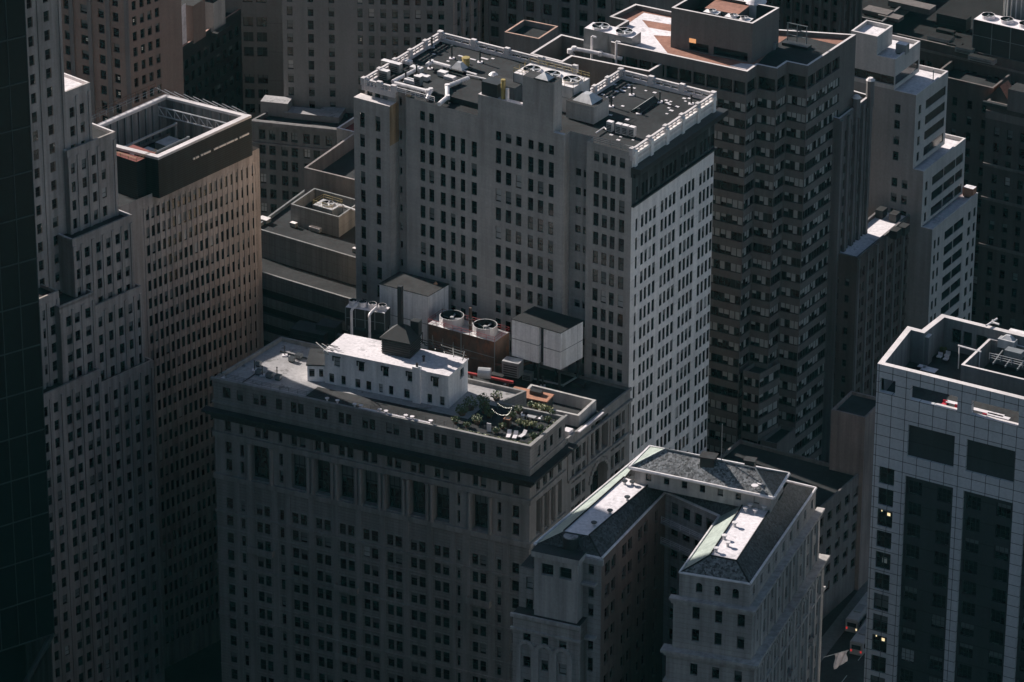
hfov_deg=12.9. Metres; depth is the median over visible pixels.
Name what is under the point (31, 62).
window
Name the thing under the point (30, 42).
window
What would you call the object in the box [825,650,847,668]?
flag
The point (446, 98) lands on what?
roof pipe
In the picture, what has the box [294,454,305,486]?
window
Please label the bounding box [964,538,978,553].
window
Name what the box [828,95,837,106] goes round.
window
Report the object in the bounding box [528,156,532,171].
window
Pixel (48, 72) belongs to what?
window
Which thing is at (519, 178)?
window
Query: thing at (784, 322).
window
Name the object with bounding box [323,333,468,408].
rooftop house
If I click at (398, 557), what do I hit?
window
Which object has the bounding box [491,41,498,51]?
window
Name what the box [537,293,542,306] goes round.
window
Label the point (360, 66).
window
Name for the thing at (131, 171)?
red platform
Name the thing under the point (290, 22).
window
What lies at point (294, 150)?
window
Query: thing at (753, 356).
window
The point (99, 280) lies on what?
window
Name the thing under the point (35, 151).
window
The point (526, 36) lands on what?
terrace block
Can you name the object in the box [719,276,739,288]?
window
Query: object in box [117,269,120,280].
window
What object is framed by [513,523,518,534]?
window
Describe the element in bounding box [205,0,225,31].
roof cabin
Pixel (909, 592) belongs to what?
window
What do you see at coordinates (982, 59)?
plant box
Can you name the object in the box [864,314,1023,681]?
panelled tower
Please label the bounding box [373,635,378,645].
window
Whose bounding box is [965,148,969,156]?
window
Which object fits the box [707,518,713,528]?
window
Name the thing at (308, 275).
plant complex
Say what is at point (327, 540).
window
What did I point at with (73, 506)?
window
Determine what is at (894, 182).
window
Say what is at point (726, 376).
window
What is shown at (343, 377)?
window
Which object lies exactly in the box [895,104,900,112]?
window
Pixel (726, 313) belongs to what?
window
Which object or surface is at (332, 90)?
window
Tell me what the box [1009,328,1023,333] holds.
fan unit
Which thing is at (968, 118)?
window
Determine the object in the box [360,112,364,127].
window
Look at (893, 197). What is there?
window
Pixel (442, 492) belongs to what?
window
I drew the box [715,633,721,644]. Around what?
window
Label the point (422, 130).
window
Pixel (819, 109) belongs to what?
window
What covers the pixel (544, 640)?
window
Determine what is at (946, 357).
terrace chair
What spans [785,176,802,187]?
window
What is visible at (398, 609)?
window
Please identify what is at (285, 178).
window
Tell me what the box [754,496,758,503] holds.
window
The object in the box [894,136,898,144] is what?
window
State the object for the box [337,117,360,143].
wall
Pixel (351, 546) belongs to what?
window
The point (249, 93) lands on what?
window
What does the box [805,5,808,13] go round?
window
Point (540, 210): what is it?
window
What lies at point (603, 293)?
window
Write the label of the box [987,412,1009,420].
terrace table
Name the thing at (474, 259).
window
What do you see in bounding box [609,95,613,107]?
vent pipe
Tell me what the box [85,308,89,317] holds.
window
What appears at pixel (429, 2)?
window
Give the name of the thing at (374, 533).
window
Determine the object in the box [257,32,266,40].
window
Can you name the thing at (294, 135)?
window
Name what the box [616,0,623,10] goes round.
window
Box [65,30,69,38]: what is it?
window
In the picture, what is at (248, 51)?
window
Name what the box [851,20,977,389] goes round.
terraced tower
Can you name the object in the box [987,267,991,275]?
window
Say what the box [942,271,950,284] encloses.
window
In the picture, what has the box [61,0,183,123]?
brown brick tower
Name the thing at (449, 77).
duct cover
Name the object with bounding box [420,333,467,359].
railing
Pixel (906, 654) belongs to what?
window
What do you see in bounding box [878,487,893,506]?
window
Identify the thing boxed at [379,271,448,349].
plant house
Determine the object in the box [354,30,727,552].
office tower
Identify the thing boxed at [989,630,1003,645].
window
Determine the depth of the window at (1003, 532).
744.53 m
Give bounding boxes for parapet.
[459,419,556,443]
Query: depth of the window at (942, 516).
749.27 m
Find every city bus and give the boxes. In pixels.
[845,592,867,632]
[850,621,865,655]
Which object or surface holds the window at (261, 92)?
in the granite block at (262, 63)
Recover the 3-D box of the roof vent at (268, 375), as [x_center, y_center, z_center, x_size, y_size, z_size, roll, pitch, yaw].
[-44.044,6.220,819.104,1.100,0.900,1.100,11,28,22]
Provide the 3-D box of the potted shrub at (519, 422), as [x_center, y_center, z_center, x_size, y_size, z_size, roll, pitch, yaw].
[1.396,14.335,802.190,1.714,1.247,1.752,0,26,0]
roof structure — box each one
[862,5,893,17]
[878,13,903,22]
[888,0,935,14]
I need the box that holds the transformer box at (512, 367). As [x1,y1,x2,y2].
[502,356,523,378]
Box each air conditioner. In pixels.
[606,120,613,132]
[615,122,622,134]
[622,123,629,136]
[628,125,636,137]
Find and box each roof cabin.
[181,0,205,43]
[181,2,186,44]
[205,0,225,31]
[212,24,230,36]
[260,95,291,117]
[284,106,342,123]
[321,107,345,114]
[494,75,521,100]
[566,91,608,123]
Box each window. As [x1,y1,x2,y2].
[26,0,30,8]
[27,17,31,27]
[28,36,32,46]
[29,55,33,65]
[30,74,34,85]
[31,93,35,103]
[32,112,36,122]
[33,130,37,141]
[34,149,38,160]
[34,168,38,178]
[35,187,39,197]
[36,205,40,215]
[37,223,41,234]
[38,242,42,252]
[39,260,43,270]
[43,11,48,21]
[44,30,49,40]
[45,49,49,59]
[46,68,50,78]
[47,86,51,97]
[48,105,52,116]
[49,124,53,135]
[49,143,54,153]
[50,161,54,172]
[50,306,54,316]
[51,180,55,190]
[51,324,54,334]
[52,198,56,209]
[52,342,55,352]
[53,216,57,227]
[53,360,56,370]
[54,235,57,245]
[54,254,58,263]
[54,402,57,412]
[55,272,58,281]
[64,0,67,8]
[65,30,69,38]
[66,46,69,53]
[66,315,70,326]
[66,396,70,406]
[67,61,70,69]
[67,333,71,344]
[67,414,71,424]
[68,352,72,361]
[68,432,72,442]
[69,107,73,117]
[69,370,72,380]
[69,449,72,459]
[70,125,74,136]
[70,467,73,477]
[70,484,74,494]
[71,163,74,173]
[71,502,75,511]
[72,519,76,529]
[73,218,76,228]
[73,536,76,546]
[74,554,77,563]
[74,571,78,580]
[75,312,78,322]
[75,330,79,340]
[75,588,79,597]
[76,348,80,358]
[77,366,81,376]
[81,4,86,12]
[81,19,87,28]
[82,35,87,43]
[82,50,88,59]
[83,65,89,74]
[85,247,88,257]
[85,264,89,275]
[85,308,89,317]
[86,325,90,336]
[87,343,91,353]
[88,361,92,371]
[96,242,99,251]
[97,260,100,270]
[98,8,103,17]
[98,278,101,288]
[98,316,101,326]
[99,24,104,32]
[99,335,102,344]
[100,39,104,48]
[100,55,105,63]
[101,70,105,78]
[101,85,106,93]
[102,101,106,108]
[113,12,117,21]
[114,28,118,36]
[114,43,119,52]
[115,59,119,67]
[115,74,120,82]
[115,234,119,243]
[116,89,120,97]
[116,104,121,112]
[116,252,119,262]
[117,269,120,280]
[118,308,122,317]
[132,16,135,25]
[143,88,152,98]
[147,11,150,18]
[223,387,230,398]
[226,441,231,452]
[227,459,231,469]
[227,498,232,508]
[227,515,232,525]
[228,532,233,542]
[228,550,233,560]
[229,567,234,577]
[237,390,242,400]
[243,17,252,25]
[244,32,252,40]
[244,47,253,55]
[245,74,253,82]
[245,89,254,97]
[245,104,254,112]
[254,445,268,478]
[257,17,266,25]
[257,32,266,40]
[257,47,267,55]
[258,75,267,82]
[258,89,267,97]
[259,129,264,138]
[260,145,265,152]
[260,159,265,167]
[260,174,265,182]
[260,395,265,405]
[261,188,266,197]
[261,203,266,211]
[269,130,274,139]
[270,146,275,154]
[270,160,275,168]
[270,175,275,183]
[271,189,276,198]
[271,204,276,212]
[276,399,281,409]
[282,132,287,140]
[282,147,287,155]
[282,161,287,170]
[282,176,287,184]
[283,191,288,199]
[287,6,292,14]
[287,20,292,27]
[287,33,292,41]
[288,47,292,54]
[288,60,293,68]
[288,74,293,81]
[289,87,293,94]
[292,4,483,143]
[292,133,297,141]
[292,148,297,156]
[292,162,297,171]
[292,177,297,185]
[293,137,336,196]
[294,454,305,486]
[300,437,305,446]
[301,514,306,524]
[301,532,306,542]
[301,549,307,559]
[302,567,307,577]
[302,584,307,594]
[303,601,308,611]
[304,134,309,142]
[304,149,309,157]
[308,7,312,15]
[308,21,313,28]
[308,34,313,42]
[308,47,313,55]
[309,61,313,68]
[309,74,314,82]
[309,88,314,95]
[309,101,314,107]
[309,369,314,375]
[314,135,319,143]
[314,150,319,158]
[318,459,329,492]
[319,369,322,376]
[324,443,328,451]
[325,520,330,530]
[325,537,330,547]
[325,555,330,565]
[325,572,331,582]
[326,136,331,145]
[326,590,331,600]
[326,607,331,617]
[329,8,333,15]
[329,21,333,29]
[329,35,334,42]
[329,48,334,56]
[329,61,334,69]
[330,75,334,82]
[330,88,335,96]
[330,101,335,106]
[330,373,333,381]
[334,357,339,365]
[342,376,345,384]
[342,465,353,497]
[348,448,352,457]
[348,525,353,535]
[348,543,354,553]
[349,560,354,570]
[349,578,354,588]
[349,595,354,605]
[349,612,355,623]
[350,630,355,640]
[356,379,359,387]
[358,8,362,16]
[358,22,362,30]
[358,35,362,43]
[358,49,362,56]
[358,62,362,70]
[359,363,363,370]
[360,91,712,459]
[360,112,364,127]
[364,529,369,539]
[366,381,370,389]
[366,470,377,502]
[369,9,373,16]
[369,22,373,30]
[369,36,373,43]
[369,49,374,57]
[369,63,374,70]
[372,453,376,462]
[372,531,377,541]
[372,548,377,558]
[372,566,377,576]
[373,583,378,593]
[373,601,378,611]
[373,618,378,628]
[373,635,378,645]
[376,116,379,131]
[379,384,382,391]
[380,9,385,17]
[381,23,385,30]
[381,36,385,44]
[381,50,385,57]
[383,367,388,376]
[387,534,392,544]
[390,475,400,508]
[392,9,397,17]
[392,23,397,31]
[392,37,397,44]
[393,50,397,57]
[396,458,400,467]
[396,536,401,546]
[396,554,401,564]
[396,571,401,581]
[396,589,401,599]
[396,606,401,616]
[396,623,402,634]
[397,641,402,651]
[397,658,402,668]
[404,10,409,17]
[404,23,409,31]
[404,37,409,44]
[405,389,409,397]
[408,373,411,380]
[411,539,416,550]
[413,481,424,513]
[415,0,420,4]
[415,10,420,18]
[416,24,420,31]
[416,37,420,44]
[419,541,424,551]
[419,559,425,569]
[420,127,424,142]
[420,464,424,472]
[420,577,425,587]
[420,594,425,604]
[420,612,425,622]
[420,629,425,639]
[420,646,425,656]
[420,664,425,674]
[427,0,432,5]
[427,11,432,18]
[427,24,432,32]
[428,394,431,402]
[429,130,433,145]
[434,378,437,386]
[435,545,440,555]
[435,563,440,573]
[437,486,448,518]
[438,0,443,5]
[438,11,443,18]
[440,396,443,404]
[441,133,444,148]
[443,469,448,478]
[443,547,448,557]
[443,582,448,592]
[443,600,448,610]
[443,617,448,627]
[443,634,448,644]
[443,652,448,662]
[444,565,448,575]
[444,669,449,679]
[451,136,454,150]
[461,138,464,153]
[472,141,476,156]
[472,163,476,176]
[472,182,476,194]
[472,201,476,213]
[472,219,476,232]
[472,238,476,250]
[472,256,476,269]
[472,275,476,287]
[472,293,476,305]
[475,494,487,527]
[480,555,485,565]
[491,0,498,5]
[491,10,498,21]
[491,26,498,36]
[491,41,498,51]
[496,148,500,163]
[496,170,500,182]
[496,188,500,201]
[496,207,500,220]
[496,226,500,238]
[496,244,500,257]
[496,263,500,275]
[496,281,500,294]
[496,300,500,312]
[496,446,501,457]
[506,150,510,166]
[506,172,510,185]
[506,191,510,204]
[506,210,510,222]
[506,229,510,241]
[506,247,510,260]
[506,266,510,278]
[506,284,510,297]
[506,303,510,315]
[506,321,510,333]
[509,0,515,8]
[509,14,515,23]
[511,450,517,460]
[512,562,518,573]
[512,580,518,591]
[512,598,518,608]
[513,505,518,516]
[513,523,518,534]
[514,484,518,493]
[516,153,521,168]
[516,175,521,188]
[516,213,520,225]
[516,231,520,244]
[516,250,520,262]
[516,269,520,281]
[516,287,520,299]
[516,306,520,315]
[517,194,520,206]
[524,633,530,640]
[524,656,529,666]
[526,1,533,11]
[527,577,532,588]
[527,599,532,607]
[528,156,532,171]
[528,178,532,191]
[528,197,532,210]
[528,235,532,247]
[528,253,532,266]
[528,272,532,284]
[528,290,532,303]
[529,216,532,228]
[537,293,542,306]
[538,159,543,174]
[538,181,542,194]
[538,200,542,212]
[538,219,542,231]
[538,237,542,250]
[538,256,542,269]
[538,275,542,287]
[542,563,552,574]
[542,637,547,644]
[542,660,547,670]
[544,4,551,14]
[548,221,552,234]
[548,240,552,253]
[549,162,553,177]
[549,184,553,197]
[549,203,552,215]
[549,259,552,271]
[560,567,571,578]
[560,641,565,648]
[560,664,565,674]
[562,7,569,17]
[562,23,568,33]
[575,483,578,496]
[579,26,585,35]
[580,0,587,4]
[580,10,586,20]
[588,604,592,615]
[588,641,592,648]
[588,657,592,670]
[589,564,593,573]
[589,587,593,596]
[590,466,597,494]
[592,288,597,300]
[592,306,596,319]
[592,325,596,337]
[592,343,596,356]
[592,362,596,374]
[593,213,598,225]
[593,231,597,244]
[593,250,597,263]
[593,269,597,282]
[594,171,598,187]
[594,193,598,206]
[597,13,604,22]
[598,0,605,7]
[600,327,604,339]
[600,346,604,358]
[601,253,605,265]
[601,271,605,284]
[601,290,605,303]
[601,309,605,321]
[602,173,607,189]
[602,196,606,208]
[602,215,606,227]
[602,234,606,246]
[610,176,614,191]
[610,198,614,211]
[613,54,623,64]
[615,415,618,427]
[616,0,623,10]
[617,314,622,326]
[617,332,622,344]
[617,351,621,363]
[617,369,621,381]
[618,257,623,270]
[618,276,622,289]
[618,295,622,307]
[619,178,624,194]
[619,200,624,213]
[619,220,623,232]
[619,238,623,251]
[626,57,637,67]
[640,60,650,69]
[653,58,837,459]
[664,477,668,483]
[666,66,677,78]
[669,628,672,639]
[670,608,672,618]
[671,529,677,536]
[671,549,676,557]
[671,566,676,578]
[672,502,677,515]
[680,69,690,81]
[682,481,686,487]
[683,534,688,541]
[684,508,689,520]
[690,663,696,674]
[692,629,698,640]
[693,72,704,84]
[693,607,699,618]
[695,513,701,525]
[696,583,701,591]
[700,485,704,491]
[707,74,718,87]
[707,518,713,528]
[712,667,718,677]
[715,416,736,428]
[715,431,735,443]
[715,586,720,594]
[715,610,721,622]
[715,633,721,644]
[716,370,737,382]
[716,401,736,413]
[717,339,738,351]
[717,355,737,366]
[717,385,736,397]
[718,292,739,304]
[718,308,739,320]
[718,323,738,335]
[718,489,722,495]
[719,261,740,273]
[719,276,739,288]
[720,213,741,225]
[720,229,741,241]
[720,245,740,257]
[721,77,731,90]
[721,197,742,209]
[722,149,743,161]
[722,165,743,177]
[722,181,742,193]
[723,117,744,128]
[723,132,744,144]
[724,100,744,112]
[733,589,738,597]
[734,81,744,93]
[735,671,741,681]
[736,493,740,499]
[737,636,743,648]
[738,614,744,626]
[742,423,756,433]
[743,392,757,402]
[743,407,757,418]
[744,377,758,387]
[747,78,753,92]
[750,337,767,348]
[750,352,766,363]
[751,306,768,316]
[751,321,767,332]
[752,290,768,301]
[753,227,770,238]
[753,242,770,254]
[753,258,769,269]
[753,274,769,285]
[754,195,771,206]
[754,211,771,222]
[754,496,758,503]
[755,163,772,174]
[755,179,772,190]
[756,130,773,141]
[756,146,773,158]
[757,114,774,125]
[758,98,774,109]
[758,416,776,433]
[759,76,774,90]
[759,385,777,402]
[759,401,777,417]
[760,370,777,386]
[777,76,783,89]
[778,411,794,422]
[779,349,796,360]
[779,380,795,391]
[779,395,795,406]
[780,318,797,329]
[780,334,797,345]
[780,365,796,375]
[781,287,798,298]
[781,302,798,313]
[782,240,800,251]
[782,256,799,266]
[782,271,799,282]
[783,208,801,219]
[783,224,800,235]
[784,192,802,203]
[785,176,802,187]
[786,128,804,139]
[786,144,803,155]
[786,160,803,171]
[787,111,804,122]
[788,95,805,106]
[789,74,805,87]
[796,2,799,10]
[803,190,812,203]
[804,173,813,186]
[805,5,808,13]
[805,141,814,154]
[805,158,813,170]
[806,109,815,122]
[806,125,815,138]
[807,92,816,105]
[808,74,812,86]
[816,68,821,80]
[816,118,825,131]
[816,134,825,147]
[817,102,826,114]
[818,86,826,98]
[828,78,837,91]
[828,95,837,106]
[833,277,901,406]
[855,68,893,84]
[871,655,885,672]
[871,675,884,681]
[872,634,886,652]
[873,614,887,631]
[874,592,888,611]
[875,572,889,590]
[876,551,890,569]
[877,530,891,548]
[878,484,1021,678]
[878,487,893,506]
[878,509,892,527]
[879,466,894,485]
[891,193,896,201]
[892,177,896,185]
[893,151,898,159]
[894,120,899,128]
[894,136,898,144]
[895,61,917,83]
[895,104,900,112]
[900,668,912,681]
[901,195,906,203]
[901,648,913,662]
[902,180,906,188]
[902,627,914,642]
[903,606,915,621]
[904,585,916,600]
[905,565,917,579]
[906,543,918,558]
[907,522,919,537]
[908,501,920,516]
[909,480,922,495]
[923,134,942,155]
[924,117,943,139]
[925,102,944,123]
[926,86,945,107]
[928,676,941,681]
[929,655,942,670]
[930,200,941,215]
[930,635,943,649]
[931,184,942,199]
[931,614,944,629]
[932,169,942,184]
[932,593,945,608]
[933,573,946,587]
[934,551,947,566]
[935,530,948,545]
[936,509,949,524]
[937,487,950,502]
[941,287,949,300]
[941,302,948,313]
[942,190,953,206]
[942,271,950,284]
[943,175,953,190]
[943,257,950,269]
[944,159,954,175]
[944,227,952,239]
[944,241,951,254]
[949,308,958,316]
[950,278,959,293]
[950,293,958,307]
[951,263,960,277]
[952,113,955,121]
[952,248,961,261]
[952,329,960,343]
[953,97,956,105]
[953,232,962,247]
[954,184,960,196]
[954,218,962,231]
[955,169,961,181]
[956,154,962,165]
[958,663,971,678]
[959,643,972,657]
[960,622,973,637]
[961,601,974,616]
[962,580,976,595]
[963,331,971,345]
[963,559,977,574]
[964,164,968,172]
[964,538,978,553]
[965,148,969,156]
[966,132,970,140]
[966,516,979,531]
[967,100,971,108]
[967,116,970,124]
[967,495,980,510]
[973,276,976,284]
[975,245,978,253]
[976,335,986,347]
[978,183,981,191]
[980,152,983,159]
[984,312,988,320]
[985,297,989,305]
[986,282,990,290]
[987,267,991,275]
[987,672,1000,681]
[988,236,993,244]
[988,251,992,259]
[988,651,1002,666]
[989,221,993,229]
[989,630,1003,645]
[990,205,994,214]
[991,190,995,198]
[991,609,1004,624]
[992,174,996,183]
[992,588,1005,603]
[993,143,998,151]
[993,567,1006,582]
[994,127,999,136]
[994,545,1008,561]
[995,524,1009,539]
[997,315,1001,324]
[997,503,1010,518]
[998,300,1002,308]
[999,285,1003,293]
[1000,254,1005,263]
[1000,270,1004,278]
[1001,239,1005,247]
[1002,224,1006,232]
[1003,208,1007,217]
[1004,193,1008,201]
[1005,177,1009,185]
[1006,146,1011,154]
[1007,130,1012,139]
[1010,319,1014,327]
[1011,304,1015,311]
[1012,273,1017,281]
[1012,288,1016,296]
[1013,258,1017,266]
[1014,242,1018,251]
[1015,227,1019,235]
[1016,211,1020,220]
[1017,196,1021,204]
[1018,180,1022,189]
[1019,659,1023,672]
[1020,149,1023,157]
[1020,638,1023,650]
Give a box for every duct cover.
[401,58,412,65]
[404,77,414,85]
[409,64,423,73]
[419,73,430,81]
[437,69,448,77]
[443,74,455,81]
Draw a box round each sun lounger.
[506,429,511,438]
[512,430,517,439]
[518,429,526,438]
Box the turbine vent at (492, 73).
[489,71,497,76]
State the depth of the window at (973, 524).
746.90 m
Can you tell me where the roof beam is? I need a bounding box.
[577,412,603,432]
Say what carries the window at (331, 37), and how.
in the stone office block at (334, 51)
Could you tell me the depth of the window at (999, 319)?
954.83 m
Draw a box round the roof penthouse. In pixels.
[671,0,778,62]
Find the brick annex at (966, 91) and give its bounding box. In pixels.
[941,60,1011,321]
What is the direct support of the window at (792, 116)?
in the zigzag tower at (769, 132)
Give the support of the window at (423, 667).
in the classical office block at (356, 544)
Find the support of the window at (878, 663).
in the panelled tower at (946, 585)
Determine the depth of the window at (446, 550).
811.14 m
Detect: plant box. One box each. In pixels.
[490,371,504,385]
[522,370,533,381]
[545,377,553,385]
[927,31,954,43]
[936,10,970,31]
[936,27,955,35]
[946,40,962,46]
[955,44,974,54]
[968,53,996,65]
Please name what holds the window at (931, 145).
in the terraced tower at (917, 161)
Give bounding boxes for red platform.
[117,145,155,198]
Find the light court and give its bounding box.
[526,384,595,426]
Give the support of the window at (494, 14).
in the pier fronted block at (573, 18)
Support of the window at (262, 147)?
in the dim stone block at (281, 175)
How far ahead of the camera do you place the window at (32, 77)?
807.39 m
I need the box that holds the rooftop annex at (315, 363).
[306,348,324,381]
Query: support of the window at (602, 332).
in the office tower at (536, 197)
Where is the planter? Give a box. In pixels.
[503,416,511,427]
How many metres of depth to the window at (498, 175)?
826.34 m
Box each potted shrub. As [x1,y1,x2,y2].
[451,415,459,424]
[455,404,468,415]
[463,395,477,410]
[463,420,470,427]
[471,413,482,424]
[476,393,489,405]
[478,400,489,413]
[484,408,494,417]
[490,389,502,400]
[492,427,499,433]
[498,422,506,429]
[507,411,516,419]
[514,404,522,413]
[515,418,523,425]
[521,420,529,427]
[527,401,533,407]
[527,421,536,427]
[529,432,536,438]
[532,402,539,409]
[537,403,547,410]
[537,424,544,430]
[544,416,551,422]
[939,346,946,353]
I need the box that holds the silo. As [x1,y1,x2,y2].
[1003,0,1023,20]
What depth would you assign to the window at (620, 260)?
817.91 m
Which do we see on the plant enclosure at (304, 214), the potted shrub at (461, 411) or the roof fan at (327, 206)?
the roof fan at (327, 206)
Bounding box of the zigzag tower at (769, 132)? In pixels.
[609,4,855,459]
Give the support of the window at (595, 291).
in the office tower at (536, 197)
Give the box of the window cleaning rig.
[782,22,811,49]
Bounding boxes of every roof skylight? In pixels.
[447,61,471,73]
[534,72,555,82]
[631,96,658,112]
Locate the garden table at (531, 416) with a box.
[526,414,536,418]
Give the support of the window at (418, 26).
in the stone office block at (334, 51)
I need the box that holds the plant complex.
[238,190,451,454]
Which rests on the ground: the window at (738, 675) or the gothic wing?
the gothic wing
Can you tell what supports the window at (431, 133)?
in the office tower at (536, 197)
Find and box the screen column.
[924,334,932,364]
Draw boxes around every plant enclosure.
[291,188,361,236]
[960,338,1023,395]
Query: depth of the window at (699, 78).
851.73 m
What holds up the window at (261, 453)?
in the classical office block at (356, 544)
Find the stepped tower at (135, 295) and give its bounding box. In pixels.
[25,0,263,681]
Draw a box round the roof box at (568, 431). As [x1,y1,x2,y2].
[565,427,572,437]
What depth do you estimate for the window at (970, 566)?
750.37 m
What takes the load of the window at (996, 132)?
in the old brick block at (1003, 156)
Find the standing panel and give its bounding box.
[486,423,491,432]
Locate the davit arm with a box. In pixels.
[985,318,998,325]
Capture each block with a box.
[67,1,253,112]
[186,0,283,118]
[201,336,632,681]
[252,112,353,216]
[282,0,483,199]
[304,133,364,201]
[484,0,683,52]
[504,19,557,59]
[530,34,662,87]
[674,439,858,618]
[827,391,875,590]
[833,212,909,406]
[862,0,922,24]
[892,0,1023,321]
[975,82,1023,330]
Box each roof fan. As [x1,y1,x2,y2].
[313,194,342,215]
[703,8,720,15]
[724,13,739,18]
[735,15,753,21]
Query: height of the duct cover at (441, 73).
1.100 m
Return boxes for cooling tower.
[345,298,390,340]
[427,309,509,371]
[513,58,589,111]
[583,22,640,63]
[972,12,1023,61]
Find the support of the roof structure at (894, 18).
on the dark windowed block at (883, 4)
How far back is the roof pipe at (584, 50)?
858.10 m
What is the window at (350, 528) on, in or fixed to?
in the classical office block at (356, 544)
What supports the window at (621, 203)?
in the office tower at (536, 197)
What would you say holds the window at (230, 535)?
in the classical office block at (356, 544)
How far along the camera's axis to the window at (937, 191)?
894.35 m
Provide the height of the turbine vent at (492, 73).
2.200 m
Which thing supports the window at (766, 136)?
in the zigzag tower at (769, 132)
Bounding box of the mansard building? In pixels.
[510,445,829,681]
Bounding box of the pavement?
[821,568,886,660]
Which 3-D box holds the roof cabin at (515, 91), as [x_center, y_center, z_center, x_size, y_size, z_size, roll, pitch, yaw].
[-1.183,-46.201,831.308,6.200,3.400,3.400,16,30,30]
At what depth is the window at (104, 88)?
945.55 m
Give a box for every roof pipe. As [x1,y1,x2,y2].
[125,122,177,146]
[155,136,189,153]
[280,350,306,358]
[338,204,354,210]
[391,66,420,83]
[394,81,432,100]
[425,59,451,69]
[437,76,469,105]
[463,70,476,75]
[466,74,485,79]
[470,357,531,366]
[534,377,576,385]
[567,46,622,60]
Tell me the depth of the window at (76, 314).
826.54 m
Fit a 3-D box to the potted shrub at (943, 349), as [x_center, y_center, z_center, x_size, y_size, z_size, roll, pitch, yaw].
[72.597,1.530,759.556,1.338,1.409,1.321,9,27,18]
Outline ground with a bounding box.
[165,315,997,681]
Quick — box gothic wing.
[803,77,874,462]
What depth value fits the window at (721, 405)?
877.70 m
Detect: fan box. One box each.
[379,68,390,81]
[381,58,402,73]
[414,74,422,86]
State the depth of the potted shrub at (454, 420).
802.32 m
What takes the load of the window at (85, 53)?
in the brown brick tower at (131, 46)
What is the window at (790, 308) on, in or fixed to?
in the zigzag tower at (769, 132)
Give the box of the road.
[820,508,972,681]
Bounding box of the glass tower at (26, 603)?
[0,0,54,681]
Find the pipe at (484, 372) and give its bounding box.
[468,367,513,386]
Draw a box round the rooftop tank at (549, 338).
[511,306,583,390]
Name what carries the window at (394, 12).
in the stone office block at (334, 51)
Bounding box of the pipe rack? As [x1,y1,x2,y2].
[316,342,339,354]
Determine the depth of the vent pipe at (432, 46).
853.90 m
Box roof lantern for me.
[379,285,422,358]
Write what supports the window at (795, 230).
in the zigzag tower at (769, 132)
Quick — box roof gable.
[984,80,1010,103]
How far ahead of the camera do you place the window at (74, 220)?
825.33 m
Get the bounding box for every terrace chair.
[936,352,942,359]
[943,354,948,361]
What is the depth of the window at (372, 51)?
950.41 m
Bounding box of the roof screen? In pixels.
[92,83,251,197]
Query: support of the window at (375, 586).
in the classical office block at (356, 544)
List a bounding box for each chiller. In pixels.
[144,147,158,153]
[155,136,180,152]
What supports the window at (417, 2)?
in the stone office block at (334, 51)
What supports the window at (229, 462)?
in the classical office block at (356, 544)
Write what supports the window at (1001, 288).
in the old brick block at (1003, 156)
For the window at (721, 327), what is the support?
in the zigzag tower at (769, 132)
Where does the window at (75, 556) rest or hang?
in the stepped tower at (135, 295)
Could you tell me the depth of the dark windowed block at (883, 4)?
965.03 m
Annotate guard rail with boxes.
[958,345,981,368]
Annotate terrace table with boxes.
[920,366,937,372]
[946,400,956,405]
[974,407,1004,418]
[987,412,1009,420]
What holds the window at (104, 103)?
in the brown brick tower at (131, 46)
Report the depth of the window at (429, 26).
946.94 m
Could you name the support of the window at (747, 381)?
in the zigzag tower at (769, 132)
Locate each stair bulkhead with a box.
[513,386,553,407]
[1007,83,1023,113]
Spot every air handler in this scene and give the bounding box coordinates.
[290,320,327,345]
[316,318,341,345]
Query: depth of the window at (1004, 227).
945.55 m
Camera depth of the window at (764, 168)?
856.74 m
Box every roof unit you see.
[875,206,887,218]
[889,210,900,222]
[889,226,901,239]
[895,41,909,54]
[898,222,909,235]
[963,184,976,197]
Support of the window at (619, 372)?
in the office tower at (536, 197)
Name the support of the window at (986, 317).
in the old brick block at (1003, 156)
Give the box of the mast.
[468,307,472,329]
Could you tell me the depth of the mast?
831.09 m
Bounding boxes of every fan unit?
[997,334,1017,349]
[1004,346,1023,360]
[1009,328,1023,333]
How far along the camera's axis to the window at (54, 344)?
826.13 m
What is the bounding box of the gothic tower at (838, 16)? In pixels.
[766,0,862,33]
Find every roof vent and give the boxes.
[255,360,261,366]
[255,368,261,375]
[261,215,270,224]
[265,371,272,378]
[274,373,281,380]
[288,356,294,362]
[290,221,297,227]
[294,352,302,359]
[309,225,321,232]
[462,56,469,66]
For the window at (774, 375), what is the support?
in the zigzag tower at (769, 132)
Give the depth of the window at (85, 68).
946.47 m
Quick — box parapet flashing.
[359,407,429,422]
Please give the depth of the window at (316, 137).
949.25 m
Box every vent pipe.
[430,36,434,47]
[449,45,454,59]
[477,50,482,63]
[540,376,544,386]
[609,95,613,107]
[629,84,633,95]
[657,91,662,102]
[688,94,693,104]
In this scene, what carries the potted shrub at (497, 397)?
on the classical office block at (356, 544)
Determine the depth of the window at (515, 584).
807.59 m
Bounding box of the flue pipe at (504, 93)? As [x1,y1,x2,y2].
[501,78,508,99]
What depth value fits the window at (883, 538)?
756.62 m
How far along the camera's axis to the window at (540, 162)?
819.90 m
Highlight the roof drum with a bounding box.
[562,533,578,550]

